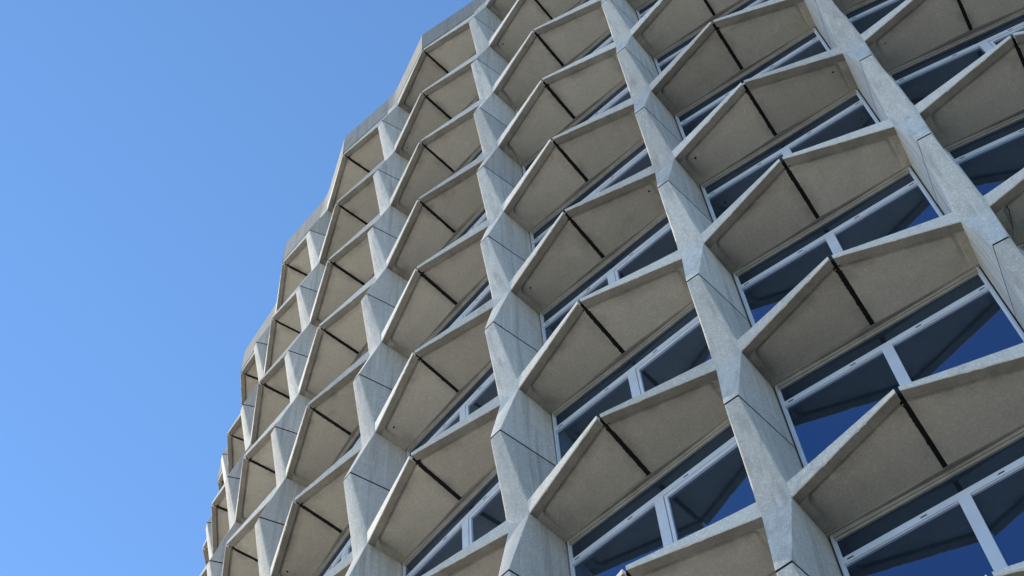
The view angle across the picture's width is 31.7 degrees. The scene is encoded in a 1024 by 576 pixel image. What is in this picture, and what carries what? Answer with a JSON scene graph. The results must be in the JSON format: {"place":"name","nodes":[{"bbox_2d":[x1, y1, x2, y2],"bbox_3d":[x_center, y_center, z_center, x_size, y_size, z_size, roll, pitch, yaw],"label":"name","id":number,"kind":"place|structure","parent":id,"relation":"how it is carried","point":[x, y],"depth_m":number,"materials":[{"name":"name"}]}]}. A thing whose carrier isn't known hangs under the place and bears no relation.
{"place":"outdoors","nodes":[
{"label":"outdoors","id":0,"kind":"place"},
{"bbox_2d":[0,0,472,575],"label":"sky","id":1,"kind":"structure","parent":0,"point":[160,160],"materials":[{"name":"blue"}]},
{"bbox_2d":[200,0,1023,575],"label":"round office tower","id":2,"kind":"structure","parent":0,"point":[650,286],"depth_m":25.22,"materials":[{"name":"concrete"}]},
{"bbox_2d":[312,523,351,575],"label":"window","id":3,"kind":"structure","parent":2,"relation":"in","point":[342,546],"depth_m":29.44,"materials":[{"name":"grey metal"}]},
{"bbox_2d":[328,424,360,468],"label":"window","id":4,"kind":"structure","parent":2,"relation":"in","point":[355,437],"depth_m":32.46,"materials":[{"name":"grey metal"}]},
{"bbox_2d":[350,342,368,365],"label":"window","id":5,"kind":"structure","parent":2,"relation":"in","point":[365,348],"depth_m":35.44,"materials":[{"name":"grey metal"}]},
{"bbox_2d":[408,273,491,359],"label":"window","id":6,"kind":"structure","parent":2,"relation":"in","point":[480,294],"depth_m":31.32,"materials":[{"name":"grey metal"}]},
{"bbox_2d":[404,359,497,458],"bbox_3d":[-0.734,2.254,27.194,0.164,3.000,2.800,38,-73,-17],"label":"window","id":7,"kind":"structure","parent":2,"relation":"in","point":[481,388],"depth_m":28.28,"materials":[{"name":"blue glass"}]},
{"bbox_2d":[400,464,505,575],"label":"window","id":8,"kind":"structure","parent":2,"relation":"in","point":[480,510],"depth_m":25.13,"materials":[{"name":"blue glass"}]},
{"bbox_2d":[437,203,486,252],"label":"window","id":9,"kind":"structure","parent":2,"relation":"in","point":[479,216],"depth_m":34.34,"materials":[{"name":"grey metal"}]},
{"bbox_2d":[451,144,482,175],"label":"window","id":10,"kind":"structure","parent":2,"relation":"in","point":[478,151],"depth_m":37.34,"materials":[{"name":"grey metal"}]},
{"bbox_2d":[459,94,479,113],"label":"window","id":11,"kind":"structure","parent":2,"relation":"in","point":[476,98],"depth_m":40.33,"materials":[{"name":"grey metal"}]},
{"bbox_2d":[508,0,589,62],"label":"window","id":12,"kind":"structure","parent":2,"relation":"in","point":[580,2],"depth_m":39.51,"materials":[{"name":"grey metal"}]},
{"bbox_2d":[514,28,613,113],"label":"window","id":13,"kind":"structure","parent":2,"relation":"in","point":[606,38],"depth_m":36.44,"materials":[{"name":"grey metal"}]},
{"bbox_2d":[520,78,630,175],"bbox_3d":[1.268,-2.528,32.369,2.800,3.000,0.164,-39,-70,14],"label":"window","id":14,"kind":"structure","parent":2,"relation":"in","point":[619,93],"depth_m":33.45,"materials":[{"name":"grey metal"}]},
{"bbox_2d":[528,138,651,251],"bbox_3d":[1.388,-1.181,29.359,2.800,3.000,0.164,-39,-70,14],"label":"window","id":15,"kind":"structure","parent":2,"relation":"in","point":[635,159],"depth_m":30.44,"materials":[{"name":"blue glass"}]},
{"bbox_2d":[537,210,677,344],"bbox_3d":[1.507,0.166,26.349,2.800,3.000,0.164,-39,-70,14],"label":"window","id":16,"kind":"structure","parent":2,"relation":"in","point":[655,240],"depth_m":27.32,"materials":[{"name":"blue glass"}]},
{"bbox_2d":[549,300,711,462],"bbox_3d":[1.627,1.512,23.339,2.800,3.000,0.164,-39,-70,14],"label":"window","id":17,"kind":"structure","parent":2,"relation":"in","point":[678,345],"depth_m":24.16,"materials":[{"name":"blue glass"}]},
{"bbox_2d":[634,0,657,19],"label":"window","id":18,"kind":"structure","parent":2,"relation":"in","point":[645,7],"depth_m":36.08,"materials":[{"name":"blue metal"}]},
{"bbox_2d":[564,416,755,575],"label":"window","id":19,"kind":"structure","parent":2,"relation":"in","point":[707,482],"depth_m":21.00,"materials":[{"name":"blue glass"}]},
{"bbox_2d":[652,0,768,73],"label":"window","id":20,"kind":"structure","parent":2,"relation":"in","point":[661,60],"depth_m":32.91,"materials":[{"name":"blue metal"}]},
{"bbox_2d":[672,25,830,139],"bbox_3d":[3.909,-2.983,28.653,2.800,3.000,0.164,-32,-69,11],"label":"window","id":21,"kind":"structure","parent":2,"relation":"in","point":[809,43],"depth_m":29.69,"materials":[{"name":"blue metal"}]},
{"bbox_2d":[698,87,879,221],"bbox_3d":[4.028,-1.636,25.643,2.800,3.000,0.164,-32,-69,11],"label":"window","id":22,"kind":"structure","parent":2,"relation":"in","point":[849,113],"depth_m":26.54,"materials":[{"name":"blue metal"}]},
{"bbox_2d":[730,164,943,326],"bbox_3d":[4.148,-0.289,22.633,2.800,3.000,0.164,-32,-69,11],"label":"window","id":23,"kind":"structure","parent":2,"relation":"in","point":[900,201],"depth_m":23.37,"materials":[{"name":"blue glass"}]},
{"bbox_2d":[841,0,904,33],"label":"window","id":24,"kind":"structure","parent":2,"relation":"in","point":[863,14],"depth_m":29.05,"materials":[{"name":"blue glass"}]},
{"bbox_2d":[771,264,1023,467],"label":"window","id":25,"kind":"structure","parent":2,"relation":"in","point":[964,319],"depth_m":20.21,"materials":[{"name":"blue glass"}]},
{"bbox_2d":[826,423,1023,575],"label":"window","id":26,"kind":"structure","parent":2,"relation":"in","point":[965,518],"depth_m":17.41,"materials":[{"name":"blue glass"}]},
{"bbox_2d":[886,7,1023,104],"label":"window","id":27,"kind":"structure","parent":2,"relation":"in","point":[920,76],"depth_m":26.05,"materials":[{"name":"blue glass"}]},
{"bbox_2d":[943,109,1023,195],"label":"window","id":28,"kind":"structure","parent":2,"relation":"in","point":[988,156],"depth_m":22.97,"materials":[{"name":"blue glass"}]}
]}

